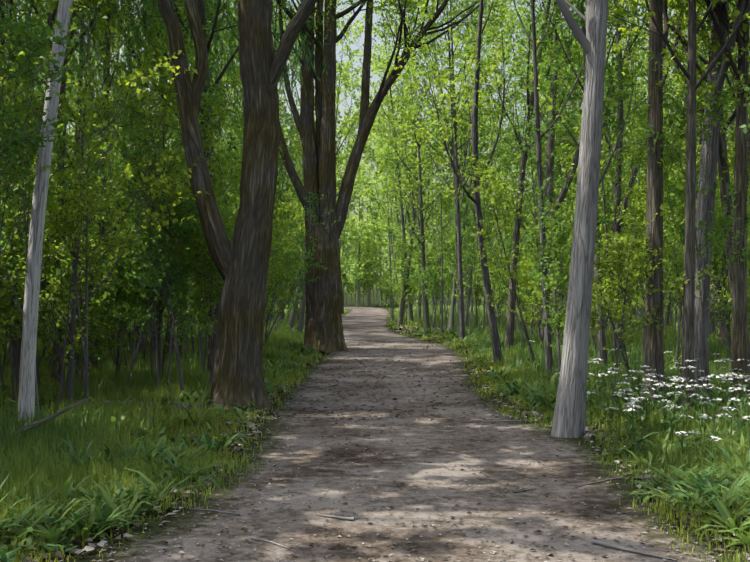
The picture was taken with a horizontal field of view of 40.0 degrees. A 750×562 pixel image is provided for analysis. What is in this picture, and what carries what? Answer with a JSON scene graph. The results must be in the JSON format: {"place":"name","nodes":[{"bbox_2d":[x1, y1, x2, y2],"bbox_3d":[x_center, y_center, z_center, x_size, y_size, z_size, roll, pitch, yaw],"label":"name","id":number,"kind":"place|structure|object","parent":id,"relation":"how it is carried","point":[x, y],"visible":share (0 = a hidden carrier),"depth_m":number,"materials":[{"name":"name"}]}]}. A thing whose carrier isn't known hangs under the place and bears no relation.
{"place":"outdoors","nodes":[
{"label":"outdoors","id":0,"kind":"place"},
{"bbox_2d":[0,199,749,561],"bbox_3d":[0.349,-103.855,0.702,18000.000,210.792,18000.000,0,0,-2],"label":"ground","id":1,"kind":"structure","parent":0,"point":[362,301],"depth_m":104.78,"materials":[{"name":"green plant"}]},
{"bbox_2d":[0,0,749,560],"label":"trees","id":2,"kind":"object","parent":1,"relation":"on","point":[240,262],"depth_m":13.50,"materials":[{"name":"green plant"}]},
{"bbox_2d":[0,0,749,375],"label":"tree leaves","id":3,"kind":"object","parent":2,"relation":"attached to","point":[284,218],"visible":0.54,"depth_m":17.80,"materials":[{"name":"green plant"}]},
{"bbox_2d":[0,0,749,296],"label":"willow leaves","id":4,"kind":"object","parent":2,"relation":"attached to","point":[216,39],"visible":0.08,"depth_m":17.50,"materials":[{"name":"green plant"}]},
{"bbox_2d":[0,327,749,561],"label":"plants","id":5,"kind":"object","parent":1,"relation":"on","point":[114,514],"visible":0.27,"depth_m":8.46,"materials":[{"name":"green plant"}]},
{"bbox_2d":[528,340,749,440],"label":"white flowers","id":6,"kind":"object","parent":1,"relation":"on","point":[662,383],"visible":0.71,"depth_m":10.31,"materials":[{"name":"white plant"}]},
{"bbox_2d":[17,0,735,212],"label":"sky","id":7,"kind":"structure","parent":0,"point":[353,46],"materials":[{"name":"white"}]},
{"bbox_2d":[47,303,749,561],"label":"dirt path","id":8,"kind":"structure","parent":0,"point":[361,324],"depth_m":7.94,"materials":[{"name":"brown soil"}]},
{"bbox_2d":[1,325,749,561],"bbox_3d":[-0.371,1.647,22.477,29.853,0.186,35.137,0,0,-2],"label":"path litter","id":9,"kind":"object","parent":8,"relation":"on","point":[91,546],"visible":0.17,"depth_m":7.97,"materials":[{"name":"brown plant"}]}
]}

